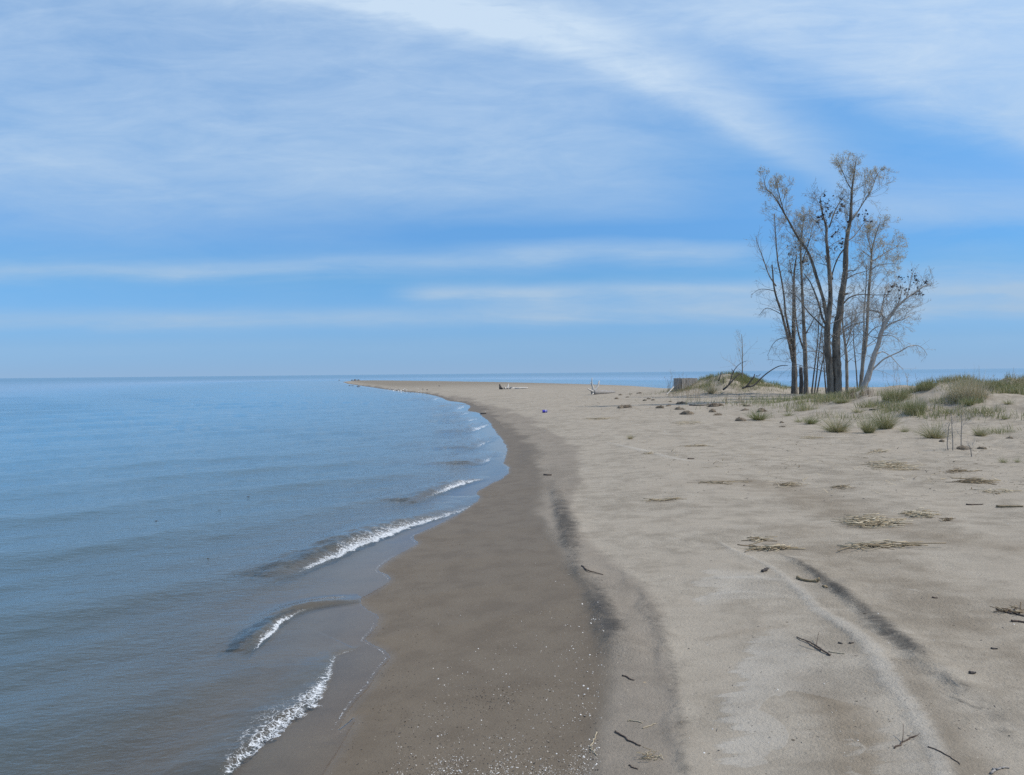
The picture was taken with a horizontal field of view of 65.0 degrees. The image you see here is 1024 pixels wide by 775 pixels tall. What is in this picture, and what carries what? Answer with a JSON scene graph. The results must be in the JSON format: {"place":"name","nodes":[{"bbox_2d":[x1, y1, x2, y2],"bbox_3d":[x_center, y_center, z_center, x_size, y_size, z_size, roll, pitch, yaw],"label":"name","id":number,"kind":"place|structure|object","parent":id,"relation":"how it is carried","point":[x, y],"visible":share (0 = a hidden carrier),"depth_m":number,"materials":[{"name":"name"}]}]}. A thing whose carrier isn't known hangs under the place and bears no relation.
{"place":"outdoors","nodes":[
{"label":"outdoors","id":0,"kind":"place"},
{"bbox_2d":[0,374,1023,774],"bbox_3d":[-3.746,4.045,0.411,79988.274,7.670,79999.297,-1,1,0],"label":"sand","id":1,"kind":"structure","parent":0,"point":[678,602],"depth_m":5.98,"materials":[{"name":"beige sand"}]},
{"bbox_2d":[346,540,598,774],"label":"dark pebbles","id":2,"kind":"object","parent":1,"relation":"on","point":[479,733],"visible":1,"depth_m":3.96,"materials":[{"name":"grey stone"}]},
{"bbox_2d":[504,384,527,388],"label":"driftwood snag","id":3,"kind":"object","parent":1,"relation":"on","point":[508,387],"visible":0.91,"depth_m":78.25,"materials":[{"name":"white wood"}]},
{"bbox_2d":[589,731,596,755],"bbox_3d":[0.384,1.673,3.786,0.036,0.014,0.240,0,1,6],"label":"stick","id":4,"kind":"object","parent":1,"relation":"on","point":[593,742],"visible":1,"depth_m":3.79,"materials":[{"name":"wood"}]},
{"bbox_2d":[587,379,614,394],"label":"driftwood log","id":5,"kind":"object","parent":1,"relation":"on","point":[595,391],"visible":0.94,"depth_m":56.07,"materials":[{"name":"white wood"}]},
{"bbox_2d":[616,404,631,407],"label":"root clump","id":6,"kind":"object","parent":1,"relation":"on","point":[625,406],"visible":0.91,"depth_m":35.84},
{"bbox_2d":[614,730,640,745],"bbox_3d":[0.543,1.661,3.803,0.018,0.018,0.202,-1,1,-28],"label":"stick","id":7,"kind":"object","parent":1,"relation":"on","point":[615,731],"visible":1,"depth_m":3.81,"materials":[{"name":"brown wood"}]},
{"bbox_2d":[636,747,662,760],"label":"reed litter","id":8,"kind":"object","parent":1,"relation":"on","point":[646,754],"visible":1,"depth_m":3.60,"materials":[{"name":"beige plant"}]},
{"bbox_2d":[643,497,680,501],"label":"reed litter","id":9,"kind":"object","parent":1,"relation":"on","point":[669,498],"visible":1,"depth_m":10.41,"materials":[{"name":"beige plant"}]},
{"bbox_2d":[665,374,686,390],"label":"dead weeds","id":10,"kind":"object","parent":1,"relation":"on","point":[676,381],"visible":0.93,"depth_m":51.03,"materials":[{"name":"brown plant"}]},
{"bbox_2d":[673,378,696,390],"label":"board box","id":11,"kind":"object","parent":1,"relation":"on","point":[687,382],"visible":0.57,"depth_m":51.07,"materials":[{"name":"grey wood"}]},
{"bbox_2d":[680,410,694,414],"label":"root clump","id":12,"kind":"object","parent":1,"relation":"on","point":[685,412],"visible":1,"depth_m":29.58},
{"bbox_2d":[667,379,709,399],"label":"dead weeds","id":13,"kind":"object","parent":1,"relation":"on","point":[688,391],"visible":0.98,"depth_m":42.83,"materials":[{"name":"brown plant"}]},
{"bbox_2d":[676,421,701,424],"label":"reed litter","id":14,"kind":"object","parent":1,"relation":"on","point":[679,423],"visible":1,"depth_m":24.32,"materials":[{"name":"beige plant"}]},
{"bbox_2d":[678,444,708,446],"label":"reed litter","id":15,"kind":"object","parent":1,"relation":"on","point":[695,445],"visible":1,"depth_m":17.39,"materials":[{"name":"beige plant"}]},
{"bbox_2d":[391,544,1014,774],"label":"shell bits","id":16,"kind":"object","parent":1,"relation":"on","point":[536,739],"visible":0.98,"depth_m":3.75,"materials":[{"name":"white"}]},
{"bbox_2d":[704,382,720,393],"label":"grass tuft","id":17,"kind":"object","parent":1,"relation":"on","point":[710,390],"visible":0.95,"depth_m":47.89,"materials":[{"name":"green plant"}]},
{"bbox_2d":[706,401,723,406],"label":"root clump","id":18,"kind":"object","parent":1,"relation":"on","point":[715,404],"visible":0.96,"depth_m":34.47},
{"bbox_2d":[698,480,742,483],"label":"reed litter","id":19,"kind":"object","parent":1,"relation":"on","point":[718,482],"visible":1,"depth_m":11.75,"materials":[{"name":"beige plant"}]},
{"bbox_2d":[718,361,745,389],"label":"fallen branch","id":20,"kind":"object","parent":1,"relation":"on","point":[730,382],"visible":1,"depth_m":47.63,"materials":[{"name":"grey wood"}]},
{"bbox_2d":[725,392,744,405],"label":"dead weeds","id":21,"kind":"object","parent":1,"relation":"on","point":[737,399],"visible":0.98,"depth_m":34.34,"materials":[{"name":"beige plant"}]},
{"bbox_2d":[721,330,754,376],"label":"sapling","id":22,"kind":"object","parent":1,"relation":"on","point":[740,355],"visible":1,"depth_m":50.96,"materials":[{"name":"grey plant"}]},
{"bbox_2d":[735,416,745,420],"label":"root clump","id":23,"kind":"object","parent":1,"relation":"on","point":[739,418],"visible":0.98,"depth_m":24.86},
{"bbox_2d":[645,370,842,409],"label":"mound grass","id":24,"kind":"structure","parent":1,"relation":"on","point":[745,379],"depth_m":49.93,"materials":[{"name":"green plant"}]},
{"bbox_2d":[739,406,775,419],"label":"grass tuft","id":25,"kind":"object","parent":1,"relation":"on","point":[761,417],"visible":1,"depth_m":24.95,"materials":[{"name":"green plant"}]},
{"bbox_2d":[741,536,776,541],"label":"reed litter","id":26,"kind":"object","parent":1,"relation":"on","point":[757,538],"visible":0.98,"depth_m":7.75,"materials":[{"name":"beige plant"}]},
{"bbox_2d":[742,365,787,388],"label":"fallen branch","id":27,"kind":"object","parent":1,"relation":"on","point":[746,386],"visible":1,"depth_m":46.70,"materials":[{"name":"grey wood"}]},
{"bbox_2d":[737,541,805,551],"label":"reed litter","id":28,"kind":"object","parent":1,"relation":"on","point":[778,546],"visible":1,"depth_m":7.35,"materials":[{"name":"beige plant"}]},
{"bbox_2d":[540,392,1023,495],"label":"straw litter","id":29,"kind":"object","parent":1,"relation":"on","point":[844,458],"visible":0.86,"depth_m":14.27,"materials":[{"name":"beige plant"}]},
{"bbox_2d":[745,201,820,393],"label":"bare tree","id":30,"kind":"object","parent":1,"relation":"on","point":[792,343],"visible":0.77,"depth_m":46.78,"materials":[{"name":"grey plant"}]},
{"bbox_2d":[775,481,806,487],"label":"reed litter","id":31,"kind":"object","parent":1,"relation":"on","point":[789,484],"visible":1,"depth_m":11.39,"materials":[{"name":"beige plant"}]},
{"bbox_2d":[561,409,1023,744],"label":"beach litter","id":32,"kind":"object","parent":1,"relation":"on","point":[824,500],"visible":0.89,"depth_m":10.29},
{"bbox_2d":[799,366,803,393],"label":"tree stump","id":33,"kind":"object","parent":1,"relation":"on","point":[801,390],"visible":0.81,"depth_m":45.91,"materials":[{"name":"grey wood"}]},
{"bbox_2d":[773,204,833,394],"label":"bare tree","id":34,"kind":"object","parent":1,"relation":"on","point":[802,284],"visible":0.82,"depth_m":44.88,"materials":[{"name":"grey plant"}]},
{"bbox_2d":[791,402,819,410],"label":"grass tuft","id":35,"kind":"object","parent":1,"relation":"on","point":[802,409],"visible":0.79,"depth_m":27.77,"materials":[{"name":"green plant"}]},
{"bbox_2d":[796,576,819,581],"bbox_3d":[2.302,1.490,6.265,0.049,0.047,0.186,-2,1,-44],"label":"stick","id":36,"kind":"object","parent":1,"relation":"on","point":[809,580],"visible":1,"depth_m":6.24,"materials":[{"name":"beige wood"}]},
{"bbox_2d":[801,414,822,423],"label":"grass tuft","id":37,"kind":"object","parent":1,"relation":"on","point":[810,421],"visible":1,"depth_m":22.72,"materials":[{"name":"green plant"}]},
{"bbox_2d":[796,633,830,655],"bbox_3d":[1.834,1.536,4.856,0.127,0.061,0.356,-1,1,0],"label":"stick","id":38,"kind":"object","parent":1,"relation":"on","point":[817,647],"visible":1,"depth_m":4.82,"materials":[{"name":"wood"}]},
{"bbox_2d":[801,436,825,438],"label":"reed litter","id":39,"kind":"object","parent":1,"relation":"on","point":[812,437],"visible":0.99,"depth_m":18.59,"materials":[{"name":"beige plant"}]},
{"bbox_2d":[807,296,833,393],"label":"sapling","id":40,"kind":"object","parent":1,"relation":"on","point":[816,348],"visible":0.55,"depth_m":45.95,"materials":[{"name":"grey plant"}]},
{"bbox_2d":[809,321,833,393],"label":"sapling","id":41,"kind":"object","parent":1,"relation":"on","point":[822,359],"visible":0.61,"depth_m":45.97,"materials":[{"name":"grey plant"}]},
{"bbox_2d":[806,309,842,391],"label":"sapling","id":42,"kind":"object","parent":1,"relation":"on","point":[818,353],"visible":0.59,"depth_m":45.97,"materials":[{"name":"grey plant"}]},
{"bbox_2d":[809,326,843,392],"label":"sapling","id":43,"kind":"object","parent":1,"relation":"on","point":[824,364],"visible":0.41,"depth_m":45.98,"materials":[{"name":"grey plant"}]},
{"bbox_2d":[756,150,899,394],"bbox_3d":[14.809,-5.072,37.514,6.757,11.826,4.596,0,1,13],"label":"bare tree","id":44,"kind":"object","parent":1,"relation":"on","point":[833,371],"visible":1,"depth_m":37.29,"materials":[{"name":"brown plant"}]},
{"bbox_2d":[812,412,856,431],"bbox_3d":[8.081,0.826,20.185,1.288,0.649,1.372,0,1,4],"label":"grass tuft","id":45,"kind":"object","parent":1,"relation":"on","point":[842,428],"visible":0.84,"depth_m":20.07,"materials":[{"name":"green plant"}]},
{"bbox_2d":[816,279,865,391],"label":"bare tree","id":46,"kind":"object","parent":1,"relation":"on","point":[845,347],"visible":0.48,"depth_m":43.92,"materials":[{"name":"grey plant"}]},
{"bbox_2d":[824,396,857,402],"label":"grass tuft","id":47,"kind":"object","parent":1,"relation":"on","point":[840,400],"visible":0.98,"depth_m":28.30,"materials":[{"name":"green plant"}]},
{"bbox_2d":[832,484,854,489],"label":"reed litter","id":48,"kind":"object","parent":1,"relation":"on","point":[842,486],"visible":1,"depth_m":10.95,"materials":[{"name":"beige plant"}]},
{"bbox_2d":[840,305,866,385],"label":"sapling","id":49,"kind":"object","parent":1,"relation":"on","point":[855,361],"visible":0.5,"depth_m":44.95,"materials":[{"name":"grey plant"}]},
{"bbox_2d":[685,372,1023,429],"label":"dune grass","id":50,"kind":"structure","parent":1,"relation":"on","point":[814,397],"depth_m":26.37,"materials":[{"name":"green plant"}]},
{"bbox_2d":[841,384,872,397],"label":"dead weeds","id":51,"kind":"object","parent":1,"relation":"on","point":[859,394],"visible":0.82,"depth_m":28.87,"materials":[{"name":"beige plant"}]},
{"bbox_2d":[852,407,868,412],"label":"grass tuft","id":52,"kind":"object","parent":1,"relation":"on","point":[857,410],"visible":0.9,"depth_m":25.73,"materials":[{"name":"green plant"}]},
{"bbox_2d":[854,413,887,432],"bbox_3d":[8.708,0.767,19.612,0.856,0.730,0.982,-1,1,-15],"label":"grass tuft","id":53,"kind":"object","parent":1,"relation":"on","point":[867,428],"visible":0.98,"depth_m":19.58,"materials":[{"name":"green plant"}]},
{"bbox_2d":[831,513,912,527],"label":"reed litter","id":54,"kind":"object","parent":1,"relation":"on","point":[872,521],"visible":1,"depth_m":8.32,"materials":[{"name":"beige plant"}]},
{"bbox_2d":[861,449,889,453],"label":"reed litter","id":55,"kind":"object","parent":1,"relation":"on","point":[878,450],"visible":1,"depth_m":15.41,"materials":[{"name":"beige plant"}]},
{"bbox_2d":[855,399,898,407],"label":"grass tuft","id":56,"kind":"object","parent":1,"relation":"on","point":[870,403],"visible":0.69,"depth_m":26.09,"materials":[{"name":"green plant"}]},
{"bbox_2d":[846,206,918,387],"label":"bare tree","id":57,"kind":"object","parent":1,"relation":"on","point":[869,280],"visible":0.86,"depth_m":40.85,"materials":[{"name":"grey plant"}]},
{"bbox_2d":[862,403,907,428],"bbox_3d":[9.544,0.662,20.569,1.289,0.857,1.300,0,1,15],"label":"grass tuft","id":58,"kind":"object","parent":1,"relation":"on","point":[884,420],"visible":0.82,"depth_m":20.47,"materials":[{"name":"green plant"}]},
{"bbox_2d":[837,539,945,550],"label":"reed litter","id":59,"kind":"object","parent":1,"relation":"on","point":[877,544],"visible":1,"depth_m":7.30,"materials":[{"name":"beige plant"}]},
{"bbox_2d":[862,460,923,469],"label":"reed litter","id":60,"kind":"object","parent":1,"relation":"on","point":[897,464],"visible":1,"depth_m":13.10,"materials":[{"name":"beige plant"}]},
{"bbox_2d":[875,380,911,400],"bbox_3d":[12.666,0.060,26.607,1.230,0.759,1.154,-1,1,-9],"label":"grass tuft","id":61,"kind":"object","parent":1,"relation":"on","point":[888,392],"visible":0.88,"depth_m":26.45,"materials":[{"name":"green plant"}]},
{"bbox_2d":[855,264,938,388],"bbox_3d":[17.758,-2.513,37.112,3.574,6.590,3.087,0,1,26],"label":"bare tree","id":62,"kind":"object","parent":1,"relation":"on","point":[871,366],"visible":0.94,"depth_m":36.90,"materials":[{"name":"grey plant"}]},
{"bbox_2d":[894,726,919,748],"bbox_3d":[1.754,1.564,3.618,0.178,0.060,0.067,-1,1,-27],"label":"stick","id":63,"kind":"object","parent":1,"relation":"on","point":[900,744],"visible":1,"depth_m":3.61,"materials":[{"name":"wood"}]},
{"bbox_2d":[901,389,931,415],"bbox_3d":[11.810,0.383,23.630,0.969,0.878,0.972,0,1,25],"label":"grass tuft","id":64,"kind":"object","parent":1,"relation":"on","point":[905,409],"visible":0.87,"depth_m":23.52,"materials":[{"name":"green plant"}]},
{"bbox_2d":[898,509,940,518],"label":"reed litter","id":65,"kind":"object","parent":1,"relation":"on","point":[919,513],"visible":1,"depth_m":8.70,"materials":[{"name":"beige plant"}]},
{"bbox_2d":[916,378,939,389],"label":"grass tuft","id":66,"kind":"object","parent":1,"relation":"on","point":[922,387],"visible":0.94,"depth_m":26.78,"materials":[{"name":"green plant"}]},
{"bbox_2d":[913,412,962,438],"bbox_3d":[9.382,0.781,17.791,1.196,0.766,1.233,0,1,4],"label":"grass tuft","id":67,"kind":"object","parent":1,"relation":"on","point":[933,434],"visible":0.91,"depth_m":17.84,"materials":[{"name":"green plant"}]},
{"bbox_2d":[929,395,957,403],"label":"grass tuft","id":68,"kind":"object","parent":1,"relation":"on","point":[941,401],"visible":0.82,"depth_m":24.40,"materials":[{"name":"green plant"}]},
{"bbox_2d":[928,746,959,763],"bbox_3d":[1.862,1.581,3.458,0.019,0.008,0.175,-1,1,-16],"label":"stick","id":69,"kind":"object","parent":1,"relation":"on","point":[943,753],"visible":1,"depth_m":3.48,"materials":[{"name":"brown wood"}]},
{"bbox_2d":[939,517,954,520],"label":"reed litter","id":70,"kind":"object","parent":1,"relation":"on","point":[947,519],"visible":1,"depth_m":8.39,"materials":[{"name":"beige plant"}]},
{"bbox_2d":[941,411,953,449],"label":"dead weed","id":71,"kind":"object","parent":1,"relation":"on","point":[949,430],"visible":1,"depth_m":15.37,"materials":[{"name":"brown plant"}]},
{"bbox_2d":[932,404,968,413],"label":"grass tuft","id":72,"kind":"object","parent":1,"relation":"on","point":[948,410],"visible":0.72,"depth_m":22.89,"materials":[{"name":"green plant"}]},
{"bbox_2d":[942,422,959,449],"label":"dead weed","id":73,"kind":"object","parent":1,"relation":"on","point":[948,433],"visible":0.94,"depth_m":15.50,"materials":[{"name":"grey plant"}]},
{"bbox_2d":[893,369,1023,387],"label":"dead weeds","id":74,"kind":"object","parent":1,"relation":"on","point":[993,376],"visible":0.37,"depth_m":27.51,"materials":[{"name":"brown plant"}]},
{"bbox_2d":[953,415,971,444],"bbox_3d":[8.757,0.853,15.606,0.413,0.749,0.320,-1,1,-14],"label":"dead weed","id":75,"kind":"object","parent":1,"relation":"on","point":[961,426],"visible":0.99,"depth_m":15.65,"materials":[{"name":"grey plant"}]},
{"bbox_2d":[947,468,981,472],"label":"reed litter","id":76,"kind":"object","parent":1,"relation":"on","point":[955,470],"visible":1,"depth_m":12.33,"materials":[{"name":"beige plant"}]},
{"bbox_2d":[957,444,971,449],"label":"root clump","id":77,"kind":"object","parent":1,"relation":"on","point":[961,447],"visible":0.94,"depth_m":15.53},
{"bbox_2d":[960,396,976,405],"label":"grass tuft","id":78,"kind":"object","parent":1,"relation":"on","point":[970,401],"visible":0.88,"depth_m":23.27,"materials":[{"name":"green plant"}]},
{"bbox_2d":[937,365,1000,401],"bbox_3d":[13.775,-0.172,24.338,1.796,1.166,1.877,0,1,30],"label":"grass tuft","id":79,"kind":"object","parent":1,"relation":"on","point":[979,391],"visible":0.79,"depth_m":24.07,"materials":[{"name":"plant"}]},
{"bbox_2d":[950,477,1000,484],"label":"reed litter","id":80,"kind":"object","parent":1,"relation":"on","point":[975,480],"visible":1,"depth_m":11.10,"materials":[{"name":"beige plant"}]},
{"bbox_2d":[969,424,994,435],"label":"grass tuft","id":81,"kind":"object","parent":1,"relation":"on","point":[977,432],"visible":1,"depth_m":18.37,"materials":[{"name":"green plant"}]},
{"bbox_2d":[964,404,1004,413],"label":"grass tuft","id":82,"kind":"object","parent":1,"relation":"on","point":[985,409],"visible":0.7,"depth_m":22.25,"materials":[{"name":"green plant"}]},
{"bbox_2d":[978,376,1005,388],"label":"grass tuft","id":83,"kind":"object","parent":1,"relation":"on","point":[997,383],"visible":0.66,"depth_m":25.77,"materials":[{"name":"green plant"}]},
{"bbox_2d":[974,488,1021,493],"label":"reed litter","id":84,"kind":"object","parent":1,"relation":"on","point":[999,492],"visible":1,"depth_m":10.13,"materials":[{"name":"beige plant"}]},
{"bbox_2d":[989,766,1009,773],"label":"stick","id":85,"kind":"object","parent":1,"relation":"on","point":[993,770],"visible":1,"depth_m":3.32,"materials":[{"name":"grey wood"}]},
{"bbox_2d":[985,424,1019,433],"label":"grass tuft","id":86,"kind":"object","parent":1,"relation":"on","point":[1002,430],"visible":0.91,"depth_m":18.70,"materials":[{"name":"green plant"}]},
{"bbox_2d":[990,602,1023,612],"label":"reed litter","id":87,"kind":"object","parent":1,"relation":"on","point":[1014,611],"visible":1,"depth_m":5.34,"materials":[{"name":"beige plant"}]},
{"bbox_2d":[993,383,1023,391],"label":"grass tuft","id":88,"kind":"object","parent":1,"relation":"on","point":[1011,385],"visible":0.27,"depth_m":25.56,"materials":[{"name":"green plant"}]},
{"bbox_2d":[996,505,1022,506],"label":"stick","id":89,"kind":"object","parent":1,"relation":"on","point":[1009,506],"visible":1,"depth_m":9.17,"materials":[{"name":"beige wood"}]},
{"bbox_2d":[996,608,1023,615],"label":"stick","id":90,"kind":"object","parent":1,"relation":"on","point":[1010,612],"visible":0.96,"depth_m":5.31,"materials":[{"name":"brown wood"}]},
{"bbox_2d":[0,368,1023,772],"bbox_3d":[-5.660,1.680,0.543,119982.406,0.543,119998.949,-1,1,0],"label":"lake water","id":91,"kind":"structure","parent":0,"point":[90,464],"depth_m":20.49,"materials":[{"name":"blue liquid"}]},
{"bbox_2d":[0,0,1023,377],"label":"sky","id":92,"kind":"structure","parent":0,"point":[188,187],"materials":[{"name":"blue"}]}
]}

